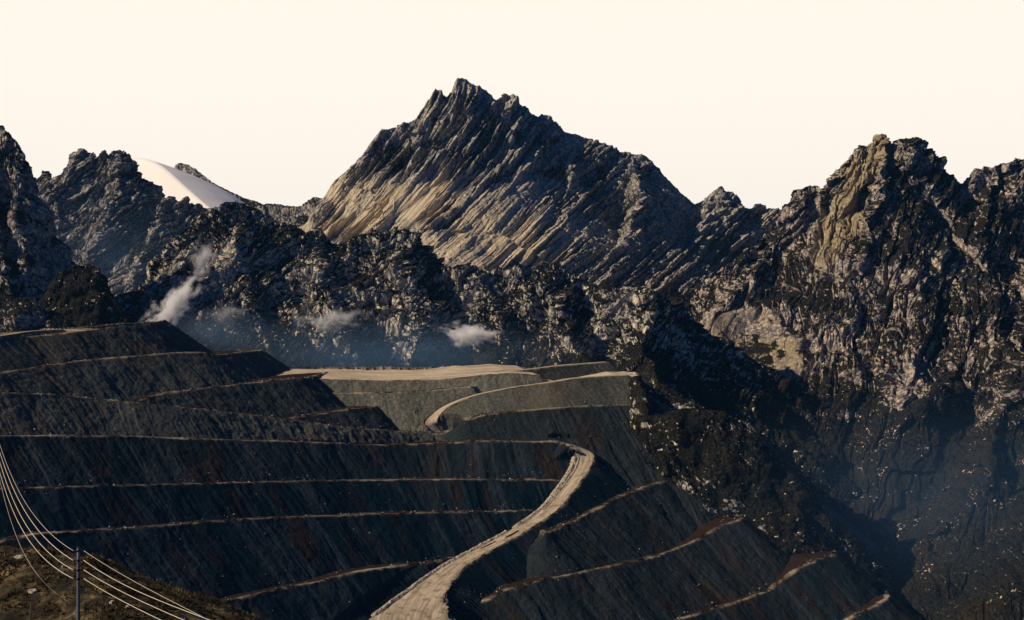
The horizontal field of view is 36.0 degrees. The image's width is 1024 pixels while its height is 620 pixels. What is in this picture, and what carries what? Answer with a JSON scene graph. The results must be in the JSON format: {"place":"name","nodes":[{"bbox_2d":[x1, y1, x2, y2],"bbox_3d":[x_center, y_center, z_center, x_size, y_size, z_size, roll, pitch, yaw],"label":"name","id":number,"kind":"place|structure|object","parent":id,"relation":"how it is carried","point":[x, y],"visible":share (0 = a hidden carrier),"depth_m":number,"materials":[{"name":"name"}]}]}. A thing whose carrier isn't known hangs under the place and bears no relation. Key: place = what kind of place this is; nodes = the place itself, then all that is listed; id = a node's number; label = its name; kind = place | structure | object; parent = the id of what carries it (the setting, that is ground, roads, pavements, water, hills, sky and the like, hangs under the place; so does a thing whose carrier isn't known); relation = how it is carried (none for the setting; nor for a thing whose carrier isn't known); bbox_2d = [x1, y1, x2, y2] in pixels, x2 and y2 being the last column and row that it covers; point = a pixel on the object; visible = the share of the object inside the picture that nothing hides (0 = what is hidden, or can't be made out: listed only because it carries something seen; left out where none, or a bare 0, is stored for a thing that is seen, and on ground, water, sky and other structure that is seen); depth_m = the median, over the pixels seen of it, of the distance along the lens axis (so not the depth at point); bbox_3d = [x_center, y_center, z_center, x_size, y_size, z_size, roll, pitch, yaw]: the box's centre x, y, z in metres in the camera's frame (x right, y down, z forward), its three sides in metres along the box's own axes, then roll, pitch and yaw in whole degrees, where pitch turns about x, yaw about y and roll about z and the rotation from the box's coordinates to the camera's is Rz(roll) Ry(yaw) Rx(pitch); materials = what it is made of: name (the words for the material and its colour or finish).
{"place":"outdoors","nodes":[
{"label":"outdoors","id":0,"kind":"place"},
{"bbox_2d":[0,329,62,335],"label":"terrace track","id":1,"kind":"structure","parent":0,"point":[27,331],"depth_m":2209.80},
{"bbox_2d":[0,125,74,332],"bbox_3d":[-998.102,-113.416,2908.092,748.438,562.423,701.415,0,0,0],"label":"cliff","id":2,"kind":"structure","parent":0,"point":[36,253],"depth_m":2899.73,"materials":[{"name":"grey stone"}]},
{"bbox_2d":[39,263,131,327],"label":"dark cone hill","id":3,"kind":"structure","parent":0,"point":[76,295],"depth_m":2731.14,"materials":[{"name":"stone"}]},
{"bbox_2d":[37,148,217,296],"bbox_3d":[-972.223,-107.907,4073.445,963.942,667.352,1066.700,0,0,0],"label":"twin knob mountain","id":4,"kind":"structure","parent":0,"point":[120,222],"depth_m":4185.86,"materials":[{"name":"grey stone"}]},
{"bbox_2d":[0,546,258,619],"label":"hill","id":5,"kind":"structure","parent":0,"point":[19,578],"depth_m":270.27,"materials":[{"name":"brown soil"}]},
{"bbox_2d":[14,555,26,558],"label":"boulder","id":6,"kind":"object","parent":5,"relation":"on","point":[19,556],"visible":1,"depth_m":286.43,"materials":[{"name":"stone"}]},
{"bbox_2d":[27,588,37,593],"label":"boulder","id":7,"kind":"object","parent":5,"relation":"on","point":[32,591],"visible":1,"depth_m":270.38,"materials":[{"name":"stone"}]},
{"bbox_2d":[73,547,83,619],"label":"power pole","id":8,"kind":"object","parent":5,"relation":"on","point":[78,578],"visible":1,"depth_m":251.52,"materials":[{"name":"grey metal"}]},
{"bbox_2d":[0,483,70,602],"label":"power line","id":9,"kind":"object","parent":8,"relation":"attached to","point":[24,554],"visible":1,"depth_m":269.95,"materials":[{"name":"metal"}]},
{"bbox_2d":[0,446,71,549],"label":"power line","id":10,"kind":"object","parent":8,"relation":"attached to","point":[30,510],"visible":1,"depth_m":286.14,"materials":[{"name":"metal"}]},
{"bbox_2d":[0,464,72,569],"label":"power line","id":11,"kind":"object","parent":8,"relation":"attached to","point":[27,526],"visible":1,"depth_m":288.77,"materials":[{"name":"metal"}]},
{"bbox_2d":[0,454,72,559],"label":"power line","id":12,"kind":"object","parent":8,"relation":"attached to","point":[28,516],"visible":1,"depth_m":288.11,"materials":[{"name":"metal"}]},
{"bbox_2d":[0,474,72,578],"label":"power line","id":13,"kind":"object","parent":8,"relation":"attached to","point":[26,536],"visible":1,"depth_m":286.89,"materials":[{"name":"metal"}]},
{"bbox_2d":[85,579,159,619],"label":"power line","id":14,"kind":"object","parent":8,"relation":"attached to","point":[123,601],"visible":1,"depth_m":241.77,"materials":[{"name":"metal"}]},
{"bbox_2d":[84,570,182,619],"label":"power line","id":15,"kind":"object","parent":8,"relation":"attached to","point":[133,597],"visible":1,"depth_m":239.18,"materials":[{"name":"metal"}]},
{"bbox_2d":[84,560,208,619],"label":"power line","id":16,"kind":"object","parent":8,"relation":"attached to","point":[143,593],"visible":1,"depth_m":237.74,"materials":[{"name":"metal"}]},
{"bbox_2d":[86,552,207,619],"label":"power line","id":17,"kind":"object","parent":8,"relation":"attached to","point":[147,588],"visible":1,"depth_m":237.38,"materials":[{"name":"metal"}]},
{"bbox_2d":[0,542,265,619],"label":"grass tufts","id":18,"kind":"object","parent":5,"relation":"on","point":[128,591],"visible":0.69,"depth_m":274.74,"materials":[{"name":"plant"}]},
{"bbox_2d":[131,158,249,207],"bbox_3d":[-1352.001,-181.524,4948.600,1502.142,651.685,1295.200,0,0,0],"label":"snowy mountain","id":19,"kind":"structure","parent":0,"point":[179,185],"depth_m":4917.07,"materials":[{"name":"white snow"}]},
{"bbox_2d":[174,163,322,226],"bbox_3d":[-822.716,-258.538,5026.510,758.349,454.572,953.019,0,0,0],"label":"ridge","id":20,"kind":"structure","parent":0,"point":[298,216],"depth_m":5054.42,"materials":[{"name":"grey stone"}]},
{"bbox_2d":[0,320,921,619],"bbox_3d":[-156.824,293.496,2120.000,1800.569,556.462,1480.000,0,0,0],"label":"mine terraces","id":21,"kind":"object","parent":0,"point":[318,492],"visible":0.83,"depth_m":2131.29,"materials":[{"name":"black stone"}]},
{"bbox_2d":[2,328,881,617],"bbox_3d":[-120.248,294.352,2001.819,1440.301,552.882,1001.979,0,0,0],"label":"rubble","id":22,"kind":"object","parent":21,"relation":"on","point":[382,512],"visible":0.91,"depth_m":2151.32,"materials":[{"name":"grey stone"}]},
{"bbox_2d":[369,443,594,619],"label":"haul road","id":23,"kind":"structure","parent":0,"point":[424,600],"depth_m":1984.30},
{"bbox_2d":[371,530,508,616],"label":"road berm","id":24,"kind":"structure","parent":23,"relation":"on","point":[401,594],"depth_m":1999.84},
{"bbox_2d":[512,456,577,527],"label":"road berm","id":25,"kind":"structure","parent":23,"relation":"on","point":[558,486],"depth_m":2227.94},
{"bbox_2d":[542,457,579,510],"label":"road berm","id":26,"kind":"structure","parent":23,"relation":"on","point":[564,483],"depth_m":2248.46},
{"bbox_2d":[115,200,861,517],"bbox_3d":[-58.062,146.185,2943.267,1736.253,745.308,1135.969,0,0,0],"label":"dark lumpy ridge","id":27,"kind":"structure","parent":0,"point":[235,275],"depth_m":3011.49,"materials":[{"name":"stone"}]},
{"bbox_2d":[0,0,1023,209],"label":"sky","id":28,"kind":"structure","parent":0,"point":[271,101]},
{"bbox_2d":[425,375,625,432],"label":"loop road","id":29,"kind":"structure","parent":0,"point":[432,419],"depth_m":2415.13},
{"bbox_2d":[422,394,474,430],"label":"road berm","id":30,"kind":"structure","parent":29,"relation":"on","point":[424,421],"depth_m":2417.48,"materials":[{"name":"soil"}]},
{"bbox_2d":[297,78,779,314],"bbox_3d":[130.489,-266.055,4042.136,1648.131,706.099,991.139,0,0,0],"label":"mountain","id":31,"kind":"structure","parent":0,"point":[464,171],"depth_m":4066.95,"materials":[{"name":"stone"}]},
{"bbox_2d":[499,362,598,371],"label":"plateau road","id":32,"kind":"structure","parent":0,"point":[546,367],"depth_m":2656.69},
{"bbox_2d":[628,376,894,588],"bbox_3d":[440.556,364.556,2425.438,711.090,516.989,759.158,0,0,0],"label":"dark spur hill","id":33,"kind":"structure","parent":0,"point":[718,463],"depth_m":2337.82,"materials":[{"name":"stone"}]},
{"bbox_2d":[688,134,1023,619],"bbox_3d":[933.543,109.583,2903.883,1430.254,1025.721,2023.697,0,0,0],"label":"mountain","id":34,"kind":"structure","parent":0,"point":[869,299],"depth_m":3094.80,"materials":[{"name":"grey stone"}]}
]}

